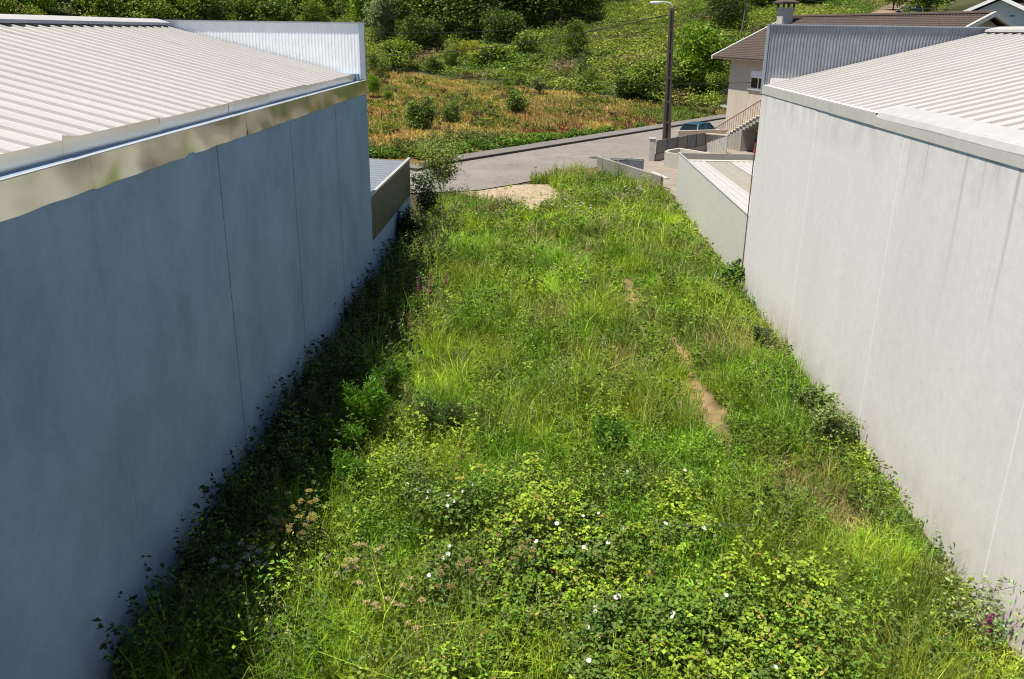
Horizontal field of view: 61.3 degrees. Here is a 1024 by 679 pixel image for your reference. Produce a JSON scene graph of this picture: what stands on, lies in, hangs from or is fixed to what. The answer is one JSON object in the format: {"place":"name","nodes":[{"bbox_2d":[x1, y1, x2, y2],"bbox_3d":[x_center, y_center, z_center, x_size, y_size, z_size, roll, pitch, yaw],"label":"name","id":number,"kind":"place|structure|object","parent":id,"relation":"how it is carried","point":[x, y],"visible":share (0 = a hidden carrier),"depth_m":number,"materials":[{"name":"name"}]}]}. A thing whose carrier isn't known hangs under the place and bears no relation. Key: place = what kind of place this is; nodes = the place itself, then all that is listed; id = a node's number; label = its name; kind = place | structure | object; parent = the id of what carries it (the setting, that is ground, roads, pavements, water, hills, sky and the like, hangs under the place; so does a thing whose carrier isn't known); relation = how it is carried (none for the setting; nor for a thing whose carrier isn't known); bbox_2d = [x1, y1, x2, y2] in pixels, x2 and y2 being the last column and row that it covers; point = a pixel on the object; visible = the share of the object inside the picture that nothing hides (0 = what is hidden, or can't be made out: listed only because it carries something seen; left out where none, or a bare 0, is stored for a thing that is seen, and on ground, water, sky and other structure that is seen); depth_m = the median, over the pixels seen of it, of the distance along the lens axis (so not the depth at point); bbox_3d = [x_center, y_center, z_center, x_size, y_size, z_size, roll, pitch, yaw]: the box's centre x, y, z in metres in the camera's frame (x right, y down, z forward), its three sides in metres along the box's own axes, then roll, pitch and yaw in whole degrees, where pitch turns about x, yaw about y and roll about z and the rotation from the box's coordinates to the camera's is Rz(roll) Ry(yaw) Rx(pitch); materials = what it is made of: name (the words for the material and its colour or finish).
{"place":"outdoors","nodes":[
{"label":"outdoors","id":0,"kind":"place"},
{"bbox_2d":[0,0,1023,678],"bbox_3d":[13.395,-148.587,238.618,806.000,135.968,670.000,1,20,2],"label":"ground","id":1,"kind":"structure","parent":0,"point":[516,190],"depth_m":19.73,"materials":[{"name":"soil"}]},
{"bbox_2d":[0,14,373,678],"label":"warehouse","id":2,"kind":"structure","parent":1,"relation":"on","point":[186,246],"depth_m":12.76,"materials":[{"name":"concrete"}]},
{"bbox_2d":[194,540,286,605],"bbox_3d":[-4.022,3.470,12.688,1.386,1.053,1.491,-8,22,-24],"label":"shrub","id":3,"kind":"object","parent":1,"relation":"on","point":[245,557],"visible":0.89,"depth_m":12.49,"materials":[{"name":"green plant"}]},
{"bbox_2d":[0,0,541,24],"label":"woodland","id":4,"kind":"object","parent":1,"relation":"on","point":[257,10],"visible":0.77,"depth_m":138.86,"materials":[{"name":"green plant"}]},
{"bbox_2d":[236,547,306,593],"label":"shrub","id":5,"kind":"object","parent":1,"relation":"on","point":[274,555],"visible":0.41,"depth_m":12.69,"materials":[{"name":"green plant"}]},
{"bbox_2d":[224,505,340,585],"bbox_3d":[-3.434,3.206,13.302,1.809,1.146,1.567,8,21,19],"label":"hogweed","id":6,"kind":"object","parent":1,"relation":"on","point":[271,533],"visible":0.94,"depth_m":13.09,"materials":[{"name":"green plant"}]},
{"bbox_2d":[268,365,329,438],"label":"shrub","id":7,"kind":"object","parent":1,"relation":"on","point":[299,397],"visible":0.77,"depth_m":17.44,"materials":[{"name":"green plant"}]},
{"bbox_2d":[250,488,352,581],"bbox_3d":[-3.313,3.046,13.472,1.598,1.343,1.680,-10,23,-29],"label":"hogweed","id":8,"kind":"object","parent":1,"relation":"on","point":[298,516],"visible":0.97,"depth_m":13.38,"materials":[{"name":"green plant"}]},
{"bbox_2d":[275,445,330,487],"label":"bindweed","id":9,"kind":"object","parent":1,"relation":"on","point":[306,469],"visible":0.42,"depth_m":15.69,"materials":[{"name":"green plant"}]},
{"bbox_2d":[313,412,367,456],"bbox_3d":[-3.377,2.002,16.697,1.192,1.120,1.096,1,20,2],"label":"fennel","id":10,"kind":"object","parent":1,"relation":"on","point":[350,433],"visible":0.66,"depth_m":16.49,"materials":[{"name":"green plant"}]},
{"bbox_2d":[299,533,403,628],"bbox_3d":[-2.238,3.447,12.696,1.501,1.081,1.385,8,21,20],"label":"hogweed","id":11,"kind":"object","parent":1,"relation":"on","point":[355,560],"visible":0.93,"depth_m":12.58,"materials":[{"name":"green plant"}]},
{"bbox_2d":[328,441,378,494],"bbox_3d":[-2.900,2.393,15.551,1.000,1.108,1.046,1,20,2],"label":"fennel","id":12,"kind":"object","parent":1,"relation":"on","point":[346,459],"visible":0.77,"depth_m":15.38,"materials":[{"name":"green plant"}]},
{"bbox_2d":[344,0,371,24],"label":"tree","id":13,"kind":"object","parent":1,"relation":"on","point":[358,6],"visible":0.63,"depth_m":148.87,"materials":[{"name":"green plant"}]},
{"bbox_2d":[330,372,393,440],"bbox_3d":[-3.003,1.457,17.443,1.265,1.618,1.160,8,21,18],"label":"fennel","id":14,"kind":"object","parent":1,"relation":"on","point":[372,404],"visible":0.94,"depth_m":17.21,"materials":[{"name":"green plant"}]},
{"bbox_2d":[367,73,381,97],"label":"bush","id":15,"kind":"object","parent":1,"relation":"on","point":[374,82],"visible":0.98,"depth_m":89.53,"materials":[{"name":"green plant"}]},
{"bbox_2d":[366,50,391,76],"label":"bush","id":16,"kind":"object","parent":1,"relation":"on","point":[374,61],"visible":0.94,"depth_m":111.07,"materials":[{"name":"green plant"}]},
{"bbox_2d":[356,359,406,398],"bbox_3d":[-2.905,0.991,19.370,1.140,1.212,1.136,1,20,2],"label":"fennel","id":17,"kind":"object","parent":1,"relation":"on","point":[393,378],"visible":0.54,"depth_m":19.23,"materials":[{"name":"green plant"}]},
{"bbox_2d":[361,0,403,39],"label":"tree","id":18,"kind":"object","parent":1,"relation":"on","point":[381,16],"visible":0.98,"depth_m":138.14,"materials":[{"name":"green plant"}]},
{"bbox_2d":[277,569,495,678],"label":"hogweed","id":19,"kind":"object","parent":1,"relation":"on","point":[375,604],"visible":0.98,"depth_m":11.80,"materials":[{"name":"green plant"}]},
{"bbox_2d":[369,157,410,280],"bbox_3d":[-7.678,-4.547,32.386,6.600,3.735,8.680,1,20,2],"label":"lean to shed","id":20,"kind":"object","parent":1,"relation":"on","point":[390,186],"visible":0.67,"depth_m":31.54,"materials":[{"name":"concrete"}]},
{"bbox_2d":[375,38,422,70],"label":"bush","id":21,"kind":"object","parent":1,"relation":"on","point":[400,49],"visible":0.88,"depth_m":118.93,"materials":[{"name":"green plant"}]},
{"bbox_2d":[394,11,418,30],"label":"tree","id":22,"kind":"object","parent":1,"relation":"on","point":[400,17],"visible":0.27,"depth_m":139.24,"materials":[{"name":"green plant"}]},
{"bbox_2d":[390,293,425,321],"bbox_3d":[-2.928,-0.788,24.427,1.132,1.116,1.039,1,20,2],"label":"fennel","id":23,"kind":"object","parent":1,"relation":"on","point":[413,304],"visible":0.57,"depth_m":24.17,"materials":[{"name":"green plant"}]},
{"bbox_2d":[371,462,453,530],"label":"bindweed","id":24,"kind":"object","parent":1,"relation":"on","point":[410,488],"visible":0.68,"depth_m":14.84,"materials":[{"name":"green plant"}]},
{"bbox_2d":[394,200,434,243],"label":"shrub","id":25,"kind":"object","parent":1,"relation":"on","point":[408,217],"visible":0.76,"depth_m":32.84,"materials":[{"name":"green plant"}]},
{"bbox_2d":[399,95,437,129],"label":"bush","id":26,"kind":"object","parent":1,"relation":"on","point":[418,114],"visible":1,"depth_m":69.21,"materials":[{"name":"green plant"}]},
{"bbox_2d":[394,13,445,45],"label":"tree","id":27,"kind":"object","parent":1,"relation":"on","point":[417,28],"visible":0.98,"depth_m":130.98,"materials":[{"name":"green plant"}]},
{"bbox_2d":[390,0,460,26],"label":"tree","id":28,"kind":"object","parent":1,"relation":"on","point":[410,6],"visible":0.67,"depth_m":137.07,"materials":[{"name":"green plant"}]},
{"bbox_2d":[410,168,444,213],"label":"shrub","id":29,"kind":"object","parent":1,"relation":"on","point":[427,192],"visible":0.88,"depth_m":37.32,"materials":[{"name":"green plant"}]},
{"bbox_2d":[398,557,465,609],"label":"bindweed","id":30,"kind":"object","parent":1,"relation":"on","point":[429,576],"visible":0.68,"depth_m":12.47,"materials":[{"name":"green plant"}]},
{"bbox_2d":[422,55,446,72],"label":"bush","id":31,"kind":"object","parent":1,"relation":"on","point":[432,64],"visible":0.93,"depth_m":120.10,"materials":[{"name":"green plant"}]},
{"bbox_2d":[405,132,469,194],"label":"shrub","id":32,"kind":"object","parent":1,"relation":"on","point":[437,168],"visible":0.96,"depth_m":42.66,"materials":[{"name":"green plant"}]},
{"bbox_2d":[411,392,467,434],"bbox_3d":[-1.506,1.580,17.987,1.247,1.082,1.128,1,20,2],"label":"fennel","id":33,"kind":"object","parent":1,"relation":"on","point":[431,413],"visible":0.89,"depth_m":17.84,"materials":[{"name":"green plant"}]},
{"bbox_2d":[441,43,460,64],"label":"bush","id":34,"kind":"object","parent":1,"relation":"on","point":[452,55],"visible":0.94,"depth_m":123.19,"materials":[{"name":"green plant"}]},
{"bbox_2d":[438,96,464,121],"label":"bush","id":35,"kind":"object","parent":1,"relation":"on","point":[450,112],"visible":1,"depth_m":73.97,"materials":[{"name":"green plant"}]},
{"bbox_2d":[408,533,497,592],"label":"bindweed","id":36,"kind":"object","parent":1,"relation":"on","point":[450,552],"visible":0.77,"depth_m":13.08,"materials":[{"name":"green plant"}]},
{"bbox_2d":[411,549,505,633],"bbox_3d":[-0.764,3.537,12.604,1.523,1.056,1.640,1,20,2],"label":"hogweed","id":37,"kind":"object","parent":1,"relation":"on","point":[459,564],"visible":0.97,"depth_m":12.41,"materials":[{"name":"green plant"}]},
{"bbox_2d":[428,473,496,531],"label":"bindweed","id":38,"kind":"object","parent":1,"relation":"on","point":[456,510],"visible":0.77,"depth_m":14.58,"materials":[{"name":"green plant"}]},
{"bbox_2d":[434,0,512,39],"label":"tree","id":39,"kind":"object","parent":1,"relation":"on","point":[472,7],"visible":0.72,"depth_m":132.78,"materials":[{"name":"green plant"}]},
{"bbox_2d":[464,42,519,64],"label":"bush","id":40,"kind":"object","parent":1,"relation":"on","point":[491,50],"visible":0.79,"depth_m":120.62,"materials":[{"name":"green plant"}]},
{"bbox_2d":[479,3,529,51],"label":"tree","id":41,"kind":"object","parent":1,"relation":"on","point":[513,22],"visible":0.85,"depth_m":125.17,"materials":[{"name":"green plant"}]},
{"bbox_2d":[447,523,568,618],"bbox_3d":[-0.079,3.444,12.872,1.808,1.066,1.823,1,20,2],"label":"shrub","id":42,"kind":"object","parent":1,"relation":"on","point":[527,542],"visible":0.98,"depth_m":12.83,"materials":[{"name":"green plant"}]},
{"bbox_2d":[71,0,950,109],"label":"undergrowth","id":43,"kind":"object","parent":1,"relation":"on","point":[643,7],"visible":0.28,"depth_m":125.11,"materials":[{"name":"green plant"}]},
{"bbox_2d":[502,85,531,113],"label":"bush","id":44,"kind":"object","parent":1,"relation":"on","point":[516,102],"visible":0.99,"depth_m":82.28,"materials":[{"name":"green plant"}]},
{"bbox_2d":[481,0,553,21],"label":"tree","id":45,"kind":"object","parent":1,"relation":"on","point":[511,3],"visible":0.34,"depth_m":135.27,"materials":[{"name":"green plant"}]},
{"bbox_2d":[506,28,543,60],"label":"bush","id":46,"kind":"object","parent":1,"relation":"on","point":[527,36],"visible":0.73,"depth_m":121.67,"materials":[{"name":"green plant"}]},
{"bbox_2d":[491,519,560,573],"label":"bindweed","id":47,"kind":"object","parent":1,"relation":"on","point":[535,540],"visible":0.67,"depth_m":13.39,"materials":[{"name":"green plant"}]},
{"bbox_2d":[369,113,699,158],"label":"verge weeds","id":48,"kind":"object","parent":1,"relation":"on","point":[490,141],"visible":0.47,"depth_m":63.42,"materials":[{"name":"green plant"}]},
{"bbox_2d":[362,64,715,153],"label":"meadow weeds","id":49,"kind":"object","parent":1,"relation":"on","point":[496,114],"visible":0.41,"depth_m":84.78,"materials":[{"name":"green plant"}]},
{"bbox_2d":[531,76,546,93],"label":"bush","id":50,"kind":"object","parent":1,"relation":"on","point":[539,87],"visible":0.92,"depth_m":99.15,"materials":[{"name":"green plant"}]},
{"bbox_2d":[361,67,724,158],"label":"dry grass","id":51,"kind":"structure","parent":1,"relation":"on","point":[684,112],"depth_m":84.61,"materials":[{"name":"plant"}]},
{"bbox_2d":[509,0,583,26],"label":"tree","id":52,"kind":"object","parent":1,"relation":"on","point":[552,10],"visible":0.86,"depth_m":134.19,"materials":[{"name":"green plant"}]},
{"bbox_2d":[92,163,1023,678],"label":"weeds","id":53,"kind":"object","parent":1,"relation":"on","point":[204,525],"visible":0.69,"depth_m":15.12,"materials":[{"name":"green plant"}]},
{"bbox_2d":[410,117,725,170],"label":"kerb","id":54,"kind":"structure","parent":1,"relation":"on","point":[528,149],"depth_m":65.44,"materials":[{"name":"concrete"}]},
{"bbox_2d":[561,16,590,56],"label":"tree","id":55,"kind":"object","parent":1,"relation":"on","point":[578,40],"visible":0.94,"depth_m":119.53,"materials":[{"name":"green plant"}]},
{"bbox_2d":[555,0,608,20],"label":"tree","id":56,"kind":"object","parent":1,"relation":"on","point":[592,5],"visible":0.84,"depth_m":134.70,"materials":[{"name":"green plant"}]},
{"bbox_2d":[576,52,594,74],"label":"sapling","id":57,"kind":"object","parent":1,"relation":"on","point":[581,61],"visible":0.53,"depth_m":109.70,"materials":[{"name":"green plant"}]},
{"bbox_2d":[548,488,623,544],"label":"bindweed","id":58,"kind":"object","parent":1,"relation":"on","point":[583,516],"visible":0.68,"depth_m":14.21,"materials":[{"name":"green plant"}]},
{"bbox_2d":[530,515,649,573],"bbox_3d":[1.235,3.301,13.629,1.971,0.839,1.663,1,20,2],"label":"bindweed","id":59,"kind":"object","parent":1,"relation":"on","point":[589,553],"visible":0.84,"depth_m":13.36,"materials":[{"name":"green plant"}]},
{"bbox_2d":[578,65,602,89],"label":"bush","id":60,"kind":"object","parent":1,"relation":"on","point":[591,71],"visible":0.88,"depth_m":107.65,"materials":[{"name":"green plant"}]},
{"bbox_2d":[564,574,649,641],"bbox_3d":[1.332,3.895,11.994,1.122,0.864,1.208,11,22,25],"label":"bindweed","id":61,"kind":"object","parent":1,"relation":"on","point":[598,619],"visible":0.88,"depth_m":11.93,"materials":[{"name":"green plant"}]},
{"bbox_2d":[348,403,869,678],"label":"brambles","id":62,"kind":"object","parent":1,"relation":"on","point":[656,595],"visible":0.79,"depth_m":12.27,"materials":[{"name":"green plant"}]},
{"bbox_2d":[588,412,632,457],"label":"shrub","id":63,"kind":"object","parent":1,"relation":"on","point":[619,425],"visible":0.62,"depth_m":17.08,"materials":[{"name":"green plant"}]},
{"bbox_2d":[597,156,662,186],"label":"concrete wall","id":64,"kind":"structure","parent":1,"relation":"on","point":[632,170],"depth_m":49.88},
{"bbox_2d":[611,64,648,99],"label":"bush","id":65,"kind":"object","parent":1,"relation":"on","point":[621,91],"visible":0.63,"depth_m":99.91,"materials":[{"name":"green plant"}]},
{"bbox_2d":[624,47,689,101],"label":"bush","id":66,"kind":"object","parent":1,"relation":"on","point":[644,74],"visible":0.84,"depth_m":97.43,"materials":[{"name":"green plant"}]},
{"bbox_2d":[596,463,718,496],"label":"bindweed","id":67,"kind":"object","parent":1,"relation":"on","point":[678,477],"visible":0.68,"depth_m":15.54,"materials":[{"name":"green plant"}]},
{"bbox_2d":[650,1,674,138],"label":"street lamp","id":68,"kind":"object","parent":1,"relation":"on","point":[666,133],"visible":0.96,"depth_m":63.34,"materials":[{"name":"concrete"}]},
{"bbox_2d":[366,15,666,56],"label":"overhead cable","id":69,"kind":"object","parent":68,"relation":"attached to","point":[522,42],"visible":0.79,"depth_m":66.60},
{"bbox_2d":[367,16,666,32],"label":"overhead cable","id":70,"kind":"object","parent":68,"relation":"attached to","point":[522,29],"visible":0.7,"depth_m":73.64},
{"bbox_2d":[634,595,702,656],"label":"bindweed","id":71,"kind":"object","parent":1,"relation":"on","point":[679,628],"visible":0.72,"depth_m":11.71,"materials":[{"name":"green plant"}]},
{"bbox_2d":[554,611,795,678],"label":"bindweed","id":72,"kind":"object","parent":1,"relation":"on","point":[608,646],"visible":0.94,"depth_m":10.98,"materials":[{"name":"green plant"}]},
{"bbox_2d":[638,516,730,553],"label":"bindweed","id":73,"kind":"object","parent":1,"relation":"on","point":[668,534],"visible":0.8,"depth_m":13.84,"materials":[{"name":"green plant"}]},
{"bbox_2d":[672,62,704,95],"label":"bush","id":74,"kind":"object","parent":1,"relation":"on","point":[688,81],"visible":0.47,"depth_m":100.64,"materials":[{"name":"green plant"}]},
{"bbox_2d":[677,129,727,136],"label":"wall","id":75,"kind":"structure","parent":1,"relation":"on","point":[688,132],"depth_m":65.19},
{"bbox_2d":[673,17,732,94],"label":"tree","id":76,"kind":"object","parent":1,"relation":"on","point":[700,45],"visible":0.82,"depth_m":100.32,"materials":[{"name":"green plant"}]},
{"bbox_2d":[675,152,755,284],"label":"annexe","id":77,"kind":"structure","parent":1,"relation":"on","point":[713,190],"depth_m":36.97,"materials":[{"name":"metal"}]},
{"bbox_2d":[705,71,728,99],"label":"bush","id":78,"kind":"object","parent":1,"relation":"on","point":[718,88],"visible":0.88,"depth_m":99.35,"materials":[{"name":"green plant"}]},
{"bbox_2d":[704,0,750,26],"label":"tree","id":79,"kind":"object","parent":1,"relation":"on","point":[718,5],"visible":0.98,"depth_m":124.06,"materials":[{"name":"green plant"}]},
{"bbox_2d":[694,574,763,633],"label":"bindweed","id":80,"kind":"object","parent":1,"relation":"on","point":[724,604],"visible":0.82,"depth_m":12.10,"materials":[{"name":"green plant"}]},
{"bbox_2d":[719,256,745,284],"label":"shrub","id":81,"kind":"object","parent":1,"relation":"on","point":[738,270],"visible":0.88,"depth_m":28.81,"materials":[{"name":"green plant"}]},
{"bbox_2d":[731,486,778,518],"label":"shrub","id":82,"kind":"object","parent":1,"relation":"on","point":[772,489],"visible":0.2,"depth_m":15.36,"materials":[{"name":"green plant"}]},
{"bbox_2d":[747,323,773,352],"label":"shrub","id":83,"kind":"object","parent":1,"relation":"on","point":[766,331],"visible":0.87,"depth_m":22.97,"materials":[{"name":"green plant"}]},
{"bbox_2d":[742,0,780,7],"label":"tree","id":84,"kind":"object","parent":1,"relation":"on","point":[762,3],"visible":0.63,"depth_m":139.40,"materials":[{"name":"green plant"}]},
{"bbox_2d":[789,379,838,413],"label":"shrub","id":85,"kind":"object","parent":1,"relation":"on","point":[820,399],"visible":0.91,"depth_m":19.07,"materials":[{"name":"green plant"}]},
{"bbox_2d":[804,393,865,445],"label":"shrub","id":86,"kind":"object","parent":1,"relation":"on","point":[831,426],"visible":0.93,"depth_m":17.56,"materials":[{"name":"green plant"}]},
{"bbox_2d":[711,0,1016,140],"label":"house","id":87,"kind":"structure","parent":1,"relation":"on","point":[745,55],"depth_m":63.32,"materials":[{"name":"paint"}]},
{"bbox_2d":[368,64,751,84],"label":"overhead cable","id":88,"kind":"object","parent":87,"relation":"attached to","point":[564,82],"visible":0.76,"depth_m":68.43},
{"bbox_2d":[748,70,761,90],"bbox_3d":[17.848,-18.770,62.668,0.098,1.360,2.500,-4,20,-14],"label":"window","id":89,"kind":"structure","parent":87,"relation":"in","point":[756,76],"depth_m":62.96,"materials":[{"name":"clear glass"}]},
{"bbox_2d":[741,24,1023,663],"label":"warehouse","id":90,"kind":"structure","parent":1,"relation":"on","point":[883,259],"depth_m":16.73,"materials":[{"name":"concrete"}]},
{"bbox_2d":[900,0,956,11],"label":"tree","id":91,"kind":"object","parent":1,"relation":"on","point":[928,2],"visible":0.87,"depth_m":147.62,"materials":[{"name":"green plant"}]},
{"bbox_2d":[963,611,994,653],"bbox_3d":[6.556,4.048,12.078,0.423,0.753,0.308,13,23,31],"label":"foxglove","id":92,"kind":"object","parent":1,"relation":"on","point":[989,619],"visible":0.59,"depth_m":12.02,"materials":[{"name":"green plant"}]},
{"bbox_2d":[936,562,1023,652],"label":"shrub","id":93,"kind":"object","parent":1,"relation":"on","point":[982,613],"visible":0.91,"depth_m":12.07,"materials":[{"name":"green plant"}]},
{"bbox_2d":[963,0,1023,25],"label":"house","id":94,"kind":"structure","parent":1,"relation":"on","point":[1012,11],"depth_m":91.36,"materials":[{"name":"paint"}]},
{"bbox_2d":[369,114,725,167],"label":"pavement","id":95,"kind":"structure","parent":0,"point":[508,149],"depth_m":67.78,"materials":[{"name":"concrete"}]},
{"bbox_2d":[95,156,1023,678],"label":"meadow grass","id":96,"kind":"structure","parent":0,"point":[531,412],"depth_m":17.16,"materials":[{"name":"plant"}]},
{"bbox_2d":[410,119,724,192],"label":"road","id":97,"kind":"structure","parent":0,"point":[494,171],"depth_m":58.18,"materials":[{"name":"asphalt"}]},
{"bbox_2d":[679,121,715,130],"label":"parked car","id":98,"kind":"object","parent":97,"relation":"on","point":[695,125],"visible":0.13,"depth_m":68.53,"materials":[{"name":"teal paint"}]},
{"bbox_2d":[634,148,755,196],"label":"driveway","id":99,"kind":"structure","parent":0,"point":[661,169],"depth_m":54.51,"materials":[{"name":"concrete"}]},
{"bbox_2d":[611,158,643,169],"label":"driveway gate","id":100,"kind":"structure","parent":99,"relation":"on","point":[638,163],"depth_m":51.49,"materials":[{"name":"grey metal"}]},
{"bbox_2d":[648,132,706,160],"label":"boundary wall","id":101,"kind":"structure","parent":99,"relation":"on","point":[696,142],"depth_m":59.64,"materials":[{"name":"paint"}]},
{"bbox_2d":[664,148,707,168],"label":"planter wall","id":102,"kind":"structure","parent":99,"relation":"on","point":[671,157],"depth_m":55.22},
{"bbox_2d":[705,133,728,152],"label":"balustrade wall","id":103,"kind":"structure","parent":99,"relation":"on","point":[717,143],"depth_m":62.50,"materials":[{"name":"paint"}]},
{"bbox_2d":[713,100,760,151],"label":"outside stairs","id":104,"kind":"structure","parent":99,"relation":"on","point":[741,137],"depth_m":63.32,"materials":[{"name":"concrete"}]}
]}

